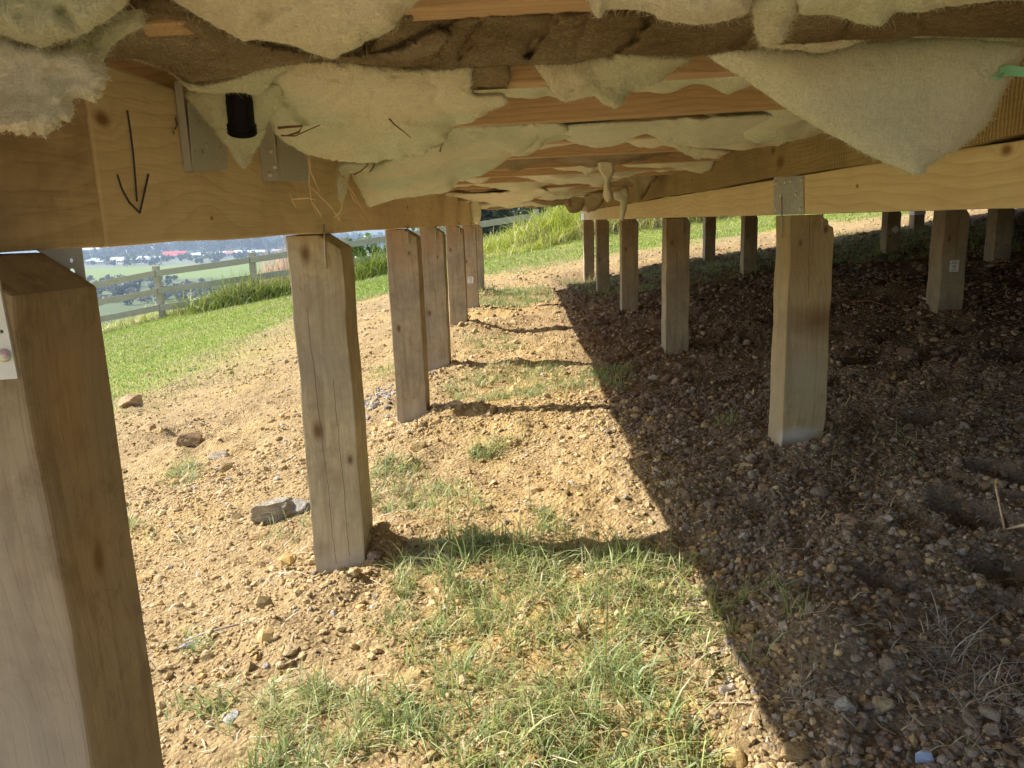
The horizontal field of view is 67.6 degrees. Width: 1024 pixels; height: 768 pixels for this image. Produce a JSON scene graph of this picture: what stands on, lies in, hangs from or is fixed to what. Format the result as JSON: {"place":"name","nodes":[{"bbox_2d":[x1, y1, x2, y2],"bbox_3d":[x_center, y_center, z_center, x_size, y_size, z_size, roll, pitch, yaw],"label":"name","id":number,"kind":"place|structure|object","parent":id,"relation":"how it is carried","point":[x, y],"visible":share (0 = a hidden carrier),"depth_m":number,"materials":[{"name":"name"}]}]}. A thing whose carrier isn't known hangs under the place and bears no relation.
{"place":"outdoors","nodes":[
{"label":"outdoors","id":0,"kind":"place"},
{"bbox_2d":[0,228,490,326],"bbox_3d":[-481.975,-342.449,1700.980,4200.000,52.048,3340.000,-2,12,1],"label":"valley floor","id":1,"kind":"structure","parent":0,"point":[97,272],"depth_m":544.40,"materials":[{"name":"plant"}]},
{"bbox_2d":[86,272,266,304],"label":"valley scrub","id":2,"kind":"object","parent":1,"relation":"on","point":[135,285],"visible":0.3,"depth_m":339.11,"materials":[{"name":"green plant"}]},
{"bbox_2d":[70,246,286,266],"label":"valley trees","id":3,"kind":"object","parent":1,"relation":"on","point":[217,256],"visible":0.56,"depth_m":748.26,"materials":[{"name":"blue plant"}]},
{"bbox_2d":[83,231,385,256],"bbox_3d":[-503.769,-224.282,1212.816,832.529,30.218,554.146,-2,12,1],"label":"wood","id":4,"kind":"object","parent":1,"relation":"on","point":[248,243],"visible":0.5,"depth_m":988.83,"materials":[{"name":"blue plant"}]},
{"bbox_2d":[104,208,1023,767],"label":"ground","id":5,"kind":"structure","parent":0,"point":[598,512],"depth_m":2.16,"materials":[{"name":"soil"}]},
{"bbox_2d":[0,247,163,767],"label":"timber pile","id":6,"kind":"object","parent":5,"relation":"on","point":[76,688],"visible":1,"depth_m":0.69,"materials":[{"name":"wood"}]},
{"bbox_2d":[0,42,103,252],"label":"timber bearer","id":7,"kind":"object","parent":6,"relation":"on","point":[48,195],"visible":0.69,"depth_m":0.74,"materials":[{"name":"brown wood"}]},
{"bbox_2d":[54,0,627,42],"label":"floor joist","id":8,"kind":"object","parent":7,"relation":"on","point":[445,9],"visible":0.35,"depth_m":0.70,"materials":[{"name":"wood"}]},
{"bbox_2d":[170,0,420,68],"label":"insulation batt","id":9,"kind":"object","parent":8,"relation":"attached to","point":[333,29],"visible":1,"depth_m":0.62,"materials":[{"name":"fabric"}]},
{"bbox_2d":[57,36,944,56],"bbox_3d":[0.090,-0.457,0.877,1.318,0.133,0.319,-2,12,1],"label":"joist","id":10,"kind":"object","parent":8,"relation":"attached to","point":[270,43],"visible":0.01,"depth_m":1.03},
{"bbox_2d":[534,54,695,111],"bbox_3d":[0.133,-0.403,1.015,0.225,0.084,0.068,0,12,8],"label":"insulation batt","id":11,"kind":"object","parent":10,"relation":"attached to","point":[613,81],"visible":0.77,"depth_m":1.02,"materials":[{"name":"fabric"}]},
{"bbox_2d":[427,0,1023,75],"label":"wool batt","id":12,"kind":"object","parent":10,"relation":"attached to","point":[567,38],"visible":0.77,"depth_m":0.80,"materials":[{"name":"fabric"}]},
{"bbox_2d":[757,39,871,57],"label":"insulation batt","id":13,"kind":"object","parent":12,"relation":"on","point":[814,48],"visible":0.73,"depth_m":0.86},
{"bbox_2d":[925,36,1023,44],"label":"insulation batt","id":14,"kind":"object","parent":12,"relation":"on","point":[990,40],"visible":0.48,"depth_m":0.86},
{"bbox_2d":[703,36,1023,177],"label":"insulation batt","id":15,"kind":"object","parent":10,"relation":"hanging from","point":[914,106],"visible":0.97,"depth_m":0.89,"materials":[{"name":"fabric"}]},
{"bbox_2d":[991,65,1023,79],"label":"plastic strap","id":16,"kind":"object","parent":15,"relation":"attached to","point":[1011,71],"visible":1,"depth_m":0.86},
{"bbox_2d":[586,0,753,29],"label":"insulation batt","id":17,"kind":"object","parent":8,"relation":"attached to","point":[697,12],"visible":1,"depth_m":0.62,"materials":[{"name":"fabric"}]},
{"bbox_2d":[748,0,799,52],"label":"insulation batt","id":18,"kind":"object","parent":8,"relation":"attached to","point":[772,19],"visible":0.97,"depth_m":0.66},
{"bbox_2d":[788,0,1023,34],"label":"insulation batt","id":19,"kind":"object","parent":8,"relation":"attached to","point":[878,13],"visible":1,"depth_m":0.64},
{"bbox_2d":[118,393,142,408],"bbox_3d":[-2.837,0.138,5.686,0.152,0.129,0.200,1,12,13],"label":"rock","id":20,"kind":"object","parent":5,"relation":"on","point":[128,399],"visible":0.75,"depth_m":5.63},
{"bbox_2d":[175,430,202,446],"bbox_3d":[-1.597,0.271,3.784,0.126,0.069,0.135,-5,12,-15],"label":"rock","id":21,"kind":"object","parent":5,"relation":"on","point":[194,438],"visible":0.97,"depth_m":3.74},
{"bbox_2d":[154,263,283,315],"bbox_3d":[-6.254,-2.047,16.404,2.949,1.223,2.500,-2,12,1],"label":"weed clump","id":22,"kind":"object","parent":5,"relation":"on","point":[202,303],"visible":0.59,"depth_m":16.09,"materials":[{"name":"green plant"}]},
{"bbox_2d":[195,260,290,311],"bbox_3d":[-5.372,-2.082,16.108,3.759,1.162,2.002,1,12,14],"label":"weed clump","id":23,"kind":"object","parent":5,"relation":"on","point":[253,290],"visible":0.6,"depth_m":15.95,"materials":[{"name":"green plant"}]},
{"bbox_2d":[250,497,294,522],"bbox_3d":[-0.765,0.417,2.473,0.152,0.095,0.103,-5,12,-14],"label":"rock","id":24,"kind":"object","parent":5,"relation":"on","point":[277,505],"visible":0.74,"depth_m":2.43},
{"bbox_2d":[257,236,290,285],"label":"dry reeds","id":25,"kind":"object","parent":5,"relation":"on","point":[280,265],"visible":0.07,"depth_m":17.76,"materials":[{"name":"beige plant"}]},
{"bbox_2d":[102,250,446,334],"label":"tall grass","id":26,"kind":"structure","parent":5,"relation":"on","point":[171,315],"depth_m":16.01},
{"bbox_2d":[291,498,310,514],"bbox_3d":[-0.687,0.412,2.491,0.085,0.071,0.092,6,14,32],"label":"rock","id":27,"kind":"object","parent":5,"relation":"on","point":[301,506],"visible":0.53,"depth_m":2.47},
{"bbox_2d":[101,223,524,331],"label":"verge grass","id":28,"kind":"structure","parent":5,"relation":"on","point":[132,319],"depth_m":18.05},
{"bbox_2d":[91,209,564,321],"bbox_3d":[-3.551,-2.233,16.491,16.548,3.547,0.168,-2,12,1],"label":"rail fence","id":29,"kind":"object","parent":5,"relation":"on","point":[156,273],"visible":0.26,"depth_m":16.43,"materials":[{"name":"wood"}]},
{"bbox_2d":[285,224,372,573],"bbox_3d":[-0.435,0.193,1.915,0.130,1.161,0.136,-2,12,1],"label":"timber pile","id":30,"kind":"object","parent":5,"relation":"on","point":[322,271],"visible":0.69,"depth_m":1.83,"materials":[{"name":"wood"}]},
{"bbox_2d":[84,63,479,247],"bbox_3d":[-0.443,-1.044,4.639,0.134,0.273,7.804,-2,12,1],"label":"timber bearer","id":31,"kind":"object","parent":30,"relation":"on","point":[167,168],"visible":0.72,"depth_m":1.06,"materials":[{"name":"brown wood"}]},
{"bbox_2d":[288,154,342,219],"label":"straw strands","id":32,"kind":"object","parent":31,"relation":"hanging from","point":[310,186],"visible":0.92,"depth_m":1.38},
{"bbox_2d":[448,184,603,192],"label":"floor joist","id":33,"kind":"object","parent":31,"relation":"on","point":[495,189],"visible":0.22,"depth_m":4.61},
{"bbox_2d":[446,180,654,192],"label":"insulation batt","id":34,"kind":"object","parent":33,"relation":"attached to","point":[620,183],"visible":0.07,"depth_m":4.39,"materials":[{"name":"beige fabric"}]},
{"bbox_2d":[584,190,603,212],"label":"wool batt","id":35,"kind":"object","parent":34,"relation":"attached to","point":[594,200],"visible":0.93,"depth_m":4.56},
{"bbox_2d":[613,187,628,220],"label":"insulation batt","id":36,"kind":"object","parent":34,"relation":"hanging from","point":[621,195],"visible":1,"depth_m":4.45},
{"bbox_2d":[457,188,619,197],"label":"floor joist","id":37,"kind":"object","parent":31,"relation":"on","point":[612,189],"visible":0.02,"depth_m":5.45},
{"bbox_2d":[451,189,596,198],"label":"insulation batt","id":38,"kind":"object","parent":37,"relation":"attached to","point":[567,194],"visible":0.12,"depth_m":5.13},
{"bbox_2d":[530,199,564,205],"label":"joist","id":39,"kind":"object","parent":31,"relation":"on","point":[556,202],"visible":0.12,"depth_m":6.92,"materials":[{"name":"brown wood"}]},
{"bbox_2d":[562,197,584,212],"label":"wool batt","id":40,"kind":"object","parent":39,"relation":"attached to","point":[574,204],"visible":0.62,"depth_m":6.85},
{"bbox_2d":[452,177,657,189],"bbox_3d":[0.128,-1.155,4.169,1.338,0.154,0.048,-1,12,3],"label":"floor joist","id":41,"kind":"object","parent":31,"relation":"on","point":[479,187],"visible":0.11,"depth_m":4.18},
{"bbox_2d":[432,182,549,194],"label":"insulation batt","id":42,"kind":"object","parent":41,"relation":"attached to","point":[520,187],"visible":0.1,"depth_m":3.89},
{"bbox_2d":[626,175,657,200],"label":"wool batt","id":43,"kind":"object","parent":42,"relation":"hanging from","point":[642,184],"visible":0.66,"depth_m":3.99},
{"bbox_2d":[451,187,548,206],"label":"insulation batt","id":44,"kind":"object","parent":41,"relation":"attached to","point":[507,198],"visible":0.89,"depth_m":4.84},
{"bbox_2d":[107,37,1023,93],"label":"floor joist","id":45,"kind":"object","parent":31,"relation":"on","point":[698,68],"visible":0.1,"depth_m":1.06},
{"bbox_2d":[268,53,509,165],"bbox_3d":[-0.185,-0.401,1.159,0.379,0.120,0.485,-2,12,1],"label":"insulation batt","id":46,"kind":"object","parent":45,"relation":"attached to","point":[426,110],"visible":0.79,"depth_m":1.10,"materials":[{"name":"fabric"}]},
{"bbox_2d":[107,56,301,98],"bbox_3d":[-0.374,-0.366,0.902,0.243,0.058,0.155,-9,14,-32],"label":"insulation batt","id":47,"kind":"object","parent":46,"relation":"attached to","point":[257,84],"visible":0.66,"depth_m":0.94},
{"bbox_2d":[183,82,289,168],"bbox_3d":[-0.362,-0.353,1.029,0.130,0.127,0.110,7,15,35],"label":"insulation batt","id":48,"kind":"object","parent":46,"relation":"hanging from","point":[211,109],"visible":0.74,"depth_m":1.03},
{"bbox_2d":[225,93,257,138],"bbox_3d":[-0.351,-0.380,0.982,0.039,0.120,0.039,7,36,-1],"label":"pipe end","id":49,"kind":"object","parent":48,"relation":"attached to","point":[241,124],"visible":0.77,"depth_m":0.99,"materials":[{"name":"black plastic"}]},
{"bbox_2d":[471,65,513,89],"bbox_3d":[-0.049,-0.407,1.006,0.107,0.040,0.096,-2,12,1],"label":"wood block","id":50,"kind":"object","parent":46,"relation":"on","point":[495,77],"visible":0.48,"depth_m":1.01,"materials":[{"name":"brown wood"}]},
{"bbox_2d":[473,58,1022,98],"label":"joist","id":51,"kind":"object","parent":46,"relation":"on","point":[727,85],"visible":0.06,"depth_m":1.34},
{"bbox_2d":[456,171,674,184],"bbox_3d":[0.123,-1.059,3.719,1.338,0.154,0.048,-1,12,3],"label":"floor joist","id":52,"kind":"object","parent":31,"relation":"on","point":[513,179],"visible":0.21,"depth_m":3.71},
{"bbox_2d":[465,169,682,185],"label":"insulation batt","id":53,"kind":"object","parent":52,"relation":"attached to","point":[595,179],"visible":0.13,"depth_m":3.39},
{"bbox_2d":[382,142,766,160],"bbox_3d":[0.109,-0.765,2.351,1.338,0.154,0.048,-1,12,3],"label":"floor joist","id":54,"kind":"object","parent":31,"relation":"on","point":[570,150],"visible":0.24,"depth_m":2.33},
{"bbox_2d":[475,165,675,177],"bbox_3d":[0.118,-0.958,3.250,1.338,0.155,0.048,-1,12,3],"label":"floor joist","id":55,"kind":"object","parent":31,"relation":"on","point":[536,172],"visible":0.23,"depth_m":3.24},
{"bbox_2d":[490,152,723,170],"bbox_3d":[0.114,-0.867,2.830,1.338,0.154,0.048,-1,12,3],"label":"floor joist","id":56,"kind":"object","parent":31,"relation":"on","point":[677,157],"visible":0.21,"depth_m":2.80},
{"bbox_2d":[494,150,731,171],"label":"insulation batt","id":57,"kind":"object","parent":31,"relation":"on","point":[591,161],"visible":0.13,"depth_m":2.56,"materials":[{"name":"beige fabric"}]},
{"bbox_2d":[598,162,614,202],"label":"insulation batt","id":58,"kind":"object","parent":57,"relation":"hanging from","point":[606,170],"visible":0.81,"depth_m":2.64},
{"bbox_2d":[452,84,784,127],"bbox_3d":[0.100,-0.585,1.484,1.338,0.154,0.048,-1,12,3],"label":"floor joist","id":59,"kind":"object","parent":31,"relation":"on","point":[694,99],"visible":0.21,"depth_m":1.47,"materials":[{"name":"wood"}]},
{"bbox_2d":[351,123,568,207],"bbox_3d":[-0.167,-0.506,1.806,0.351,0.156,0.768,-8,13,-25],"label":"insulation batt","id":60,"kind":"object","parent":59,"relation":"attached to","point":[461,156],"visible":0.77,"depth_m":1.81,"materials":[{"name":"fabric"}]},
{"bbox_2d":[332,162,373,201],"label":"insulation batt","id":61,"kind":"object","parent":60,"relation":"attached to","point":[345,169],"visible":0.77,"depth_m":1.76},
{"bbox_2d":[547,114,709,143],"bbox_3d":[0.104,-0.675,1.920,1.338,0.153,0.048,-1,12,3],"label":"floor joist","id":62,"kind":"object","parent":31,"relation":"on","point":[698,116],"visible":0.04,"depth_m":1.89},
{"bbox_2d":[672,143,730,160],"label":"insulation batt","id":63,"kind":"object","parent":62,"relation":"attached to","point":[700,153],"visible":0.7,"depth_m":1.98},
{"bbox_2d":[554,161,714,173],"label":"insulation batt","id":64,"kind":"object","parent":31,"relation":"on","point":[702,167],"visible":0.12,"depth_m":2.97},
{"bbox_2d":[539,138,786,150],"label":"insulation batt","id":65,"kind":"object","parent":31,"relation":"on","point":[657,142],"visible":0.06,"depth_m":2.14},
{"bbox_2d":[347,233,386,265],"bbox_3d":[-4.413,-3.427,24.541,2.146,2.834,2.271,-2,12,1],"label":"shrub","id":66,"kind":"object","parent":5,"relation":"on","point":[361,250],"visible":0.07,"depth_m":23.78,"materials":[{"name":"green plant"}]},
{"bbox_2d":[354,241,387,281],"bbox_3d":[-2.827,-2.636,15.924,2.829,1.252,2.428,-2,12,1],"label":"weed clump","id":67,"kind":"object","parent":5,"relation":"on","point":[366,265],"visible":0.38,"depth_m":15.80,"materials":[{"name":"green plant"}]},
{"bbox_2d":[364,368,436,420],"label":"grey gravel","id":68,"kind":"structure","parent":5,"relation":"on","point":[376,404],"depth_m":3.92,"materials":[{"name":"gravel"}]},
{"bbox_2d":[385,226,429,423],"bbox_3d":[-0.422,-0.074,3.198,0.129,1.148,0.136,-2,12,1],"label":"timber pile","id":69,"kind":"object","parent":5,"relation":"on","point":[406,290],"visible":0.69,"depth_m":3.11,"materials":[{"name":"wood"}]},
{"bbox_2d":[419,226,450,371],"bbox_3d":[-0.411,-0.289,4.225,0.129,1.144,0.135,-2,12,1],"label":"timber pile","id":70,"kind":"object","parent":5,"relation":"on","point":[434,260],"visible":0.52,"depth_m":4.13,"materials":[{"name":"wood"}]},
{"bbox_2d":[446,224,467,325],"bbox_3d":[-0.396,-0.600,5.642,0.128,1.162,0.136,-2,12,1],"label":"timber pile","id":71,"kind":"object","parent":5,"relation":"on","point":[456,268],"visible":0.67,"depth_m":5.54,"materials":[{"name":"wood"}]},
{"bbox_2d":[462,225,478,308],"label":"timber pile","id":72,"kind":"object","parent":5,"relation":"on","point":[471,265],"visible":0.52,"depth_m":7.08,"materials":[{"name":"wood"}]},
{"bbox_2d":[472,224,484,289],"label":"timber pile","id":73,"kind":"object","parent":5,"relation":"on","point":[479,238],"visible":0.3,"depth_m":8.25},
{"bbox_2d":[444,209,516,237],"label":"tree","id":74,"kind":"object","parent":5,"relation":"on","point":[490,214],"visible":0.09,"depth_m":45.29,"materials":[{"name":"green plant"}]},
{"bbox_2d":[103,211,908,421],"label":"lawn","id":75,"kind":"structure","parent":5,"relation":"on","point":[372,281],"depth_m":11.87,"materials":[{"name":"green plant"}]},
{"bbox_2d":[110,219,1023,767],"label":"straw litter","id":76,"kind":"object","parent":5,"relation":"on","point":[582,571],"visible":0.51,"depth_m":1.68,"materials":[{"name":"beige plant"}]},
{"bbox_2d":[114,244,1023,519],"bbox_3d":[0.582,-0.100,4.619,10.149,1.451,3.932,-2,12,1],"label":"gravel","id":77,"kind":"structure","parent":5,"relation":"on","point":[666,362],"depth_m":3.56,"materials":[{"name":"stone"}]},
{"bbox_2d":[127,211,1022,767],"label":"grass","id":78,"kind":"structure","parent":5,"relation":"on","point":[545,711],"depth_m":1.44,"materials":[{"name":"plant"}]},
{"bbox_2d":[137,212,1023,486],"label":"clods","id":79,"kind":"object","parent":5,"relation":"on","point":[900,352],"visible":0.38,"depth_m":4.13,"materials":[{"name":"soil"}]},
{"bbox_2d":[583,220,594,280],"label":"timber pile","id":80,"kind":"object","parent":5,"relation":"on","point":[588,247],"visible":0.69,"depth_m":9.24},
{"bbox_2d":[595,219,609,291],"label":"timber pile","id":81,"kind":"object","parent":5,"relation":"on","point":[602,250],"visible":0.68,"depth_m":7.69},
{"bbox_2d":[483,195,730,257],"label":"bank grass","id":82,"kind":"structure","parent":5,"relation":"on","point":[528,232],"depth_m":14.79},
{"bbox_2d":[230,225,1023,614],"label":"backfill","id":83,"kind":"structure","parent":5,"relation":"on","point":[288,559],"depth_m":2.20,"materials":[{"name":"soil"}]},
{"bbox_2d":[619,219,638,312],"bbox_3d":[0.901,-0.749,5.894,0.130,1.065,0.135,-2,12,1],"label":"timber pile","id":84,"kind":"object","parent":5,"relation":"on","point":[628,234],"visible":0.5,"depth_m":5.81,"materials":[{"name":"wood"}]},
{"bbox_2d":[661,217,690,354],"bbox_3d":[0.883,-0.373,4.144,0.129,1.057,0.136,-2,12,1],"label":"timber pile","id":85,"kind":"object","parent":5,"relation":"on","point":[675,279],"visible":0.68,"depth_m":4.06,"materials":[{"name":"wood"}]},
{"bbox_2d":[581,140,1023,219],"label":"timber bearer","id":86,"kind":"object","parent":85,"relation":"on","point":[985,177],"visible":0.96,"depth_m":1.66,"materials":[{"name":"brown wood"}]},
{"bbox_2d":[581,59,1023,210],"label":"rough board","id":87,"kind":"object","parent":86,"relation":"on","point":[818,153],"visible":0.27,"depth_m":2.09,"materials":[{"name":"wood"}]},
{"bbox_2d":[702,217,715,261],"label":"timber pile","id":88,"kind":"object","parent":5,"relation":"on","point":[709,237],"visible":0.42,"depth_m":9.12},
{"bbox_2d":[740,216,757,273],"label":"timber pile","id":89,"kind":"object","parent":5,"relation":"on","point":[748,243],"visible":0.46,"depth_m":7.27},
{"bbox_2d":[525,722,1023,767],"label":"gravel","id":90,"kind":"structure","parent":5,"relation":"on","point":[1008,749],"depth_m":1.06,"materials":[{"name":"gravel"}]},
{"bbox_2d":[731,663,842,726],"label":"dead grass","id":91,"kind":"structure","parent":5,"relation":"on","point":[791,686],"depth_m":1.19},
{"bbox_2d":[780,741,811,761],"bbox_3d":[0.404,0.525,1.086,0.051,0.023,0.030,-2,12,-3],"label":"rock","id":92,"kind":"object","parent":5,"relation":"on","point":[795,750],"visible":1,"depth_m":1.08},
{"bbox_2d":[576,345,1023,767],"bbox_3d":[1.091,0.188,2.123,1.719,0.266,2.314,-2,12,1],"label":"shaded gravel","id":93,"kind":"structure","parent":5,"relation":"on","point":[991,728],"depth_m":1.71,"materials":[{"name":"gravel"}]},
{"bbox_2d":[768,196,833,447],"bbox_3d":[0.860,-0.004,2.309,0.138,1.099,0.140,-2,12,1],"label":"timber pile","id":94,"kind":"object","parent":5,"relation":"on","point":[801,313],"visible":0.7,"depth_m":2.23,"materials":[{"name":"wood"}]},
{"bbox_2d":[834,695,856,711],"bbox_3d":[0.502,0.479,1.150,0.034,0.023,0.034,4,13,25],"label":"rock","id":95,"kind":"object","parent":5,"relation":"on","point":[845,704],"visible":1,"depth_m":1.14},
{"bbox_2d":[872,695,894,714],"bbox_3d":[0.558,0.484,1.151,0.032,0.027,0.029,6,14,33],"label":"rock","id":96,"kind":"object","parent":5,"relation":"on","point":[884,704],"visible":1,"depth_m":1.14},
{"bbox_2d":[880,211,900,253],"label":"timber pile","id":97,"kind":"object","parent":5,"relation":"on","point":[890,230],"visible":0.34,"depth_m":7.25,"materials":[{"name":"wood"}]},
{"bbox_2d":[909,211,925,228],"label":"timber pile","id":98,"kind":"object","parent":5,"relation":"on","point":[917,219],"visible":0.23,"depth_m":9.17,"materials":[{"name":"wood"}]},
{"bbox_2d":[864,582,1021,668],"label":"dead grass","id":99,"kind":"structure","parent":5,"relation":"on","point":[948,642],"depth_m":1.26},
{"bbox_2d":[926,210,969,313],"bbox_3d":[2.268,-0.412,4.021,0.131,0.996,0.132,-2,12,1],"label":"timber pile","id":100,"kind":"object","parent":5,"relation":"on","point":[947,255],"visible":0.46,"depth_m":3.93,"materials":[{"name":"wood"}]},
{"bbox_2d":[879,609,1023,756],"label":"dead grass","id":101,"kind":"structure","parent":5,"relation":"on","point":[978,689],"depth_m":1.17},
{"bbox_2d":[983,208,1014,261],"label":"timber pile","id":102,"kind":"object","parent":5,"relation":"on","point":[999,233],"visible":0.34,"depth_m":5.65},
{"bbox_2d":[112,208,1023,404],"bbox_3d":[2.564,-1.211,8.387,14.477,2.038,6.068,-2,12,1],"label":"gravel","id":103,"kind":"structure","parent":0,"point":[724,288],"depth_m":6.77,"materials":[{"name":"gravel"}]},
{"bbox_2d":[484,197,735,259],"bbox_3d":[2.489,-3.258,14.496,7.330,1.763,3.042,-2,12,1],"label":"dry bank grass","id":104,"kind":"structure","parent":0,"point":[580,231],"depth_m":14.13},
{"bbox_2d":[467,109,825,156],"bbox_3d":[0.100,-0.608,1.711,1.318,0.184,0.374,-2,12,1],"label":"insulation batt","id":105,"kind":"object","parent":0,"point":[780,126],"visible":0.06,"depth_m":1.66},
{"bbox_2d":[559,111,773,149],"bbox_3d":[0.363,-0.564,1.728,0.542,0.067,0.339,-2,12,1],"label":"insulation batt","id":106,"kind":"object","parent":105,"relation":"attached to","point":[714,132],"visible":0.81,"depth_m":1.69,"materials":[{"name":"fabric"}]},
{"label":"insulation batt","id":107,"kind":"object","parent":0,"visible":0},
{"bbox_2d":[0,0,139,60],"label":"insulation batt","id":108,"kind":"object","parent":107,"relation":"attached to","point":[40,24],"visible":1,"depth_m":0.52,"materials":[{"name":"fabric"}]},
{"bbox_2d":[0,35,112,140],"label":"insulation batt","id":109,"kind":"object","parent":108,"relation":"hanging from","point":[40,90],"visible":0.99,"depth_m":0.55,"materials":[{"name":"fabric"}]},
{"bbox_2d":[60,5,154,62],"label":"insulation batt","id":110,"kind":"object","parent":107,"relation":"attached to","point":[114,33],"visible":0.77,"depth_m":0.62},
{"bbox_2d":[105,0,458,96],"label":"wool batt","id":111,"kind":"object","parent":107,"relation":"hanging from","point":[206,51],"visible":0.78,"depth_m":0.80,"materials":[{"name":"fabric"}]},
{"bbox_2d":[366,13,499,69],"bbox_3d":[-0.090,-0.365,0.792,0.123,0.058,0.238,-7,13,-23],"label":"wool batt","id":112,"kind":"object","parent":111,"relation":"on","point":[408,27],"visible":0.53,"depth_m":0.78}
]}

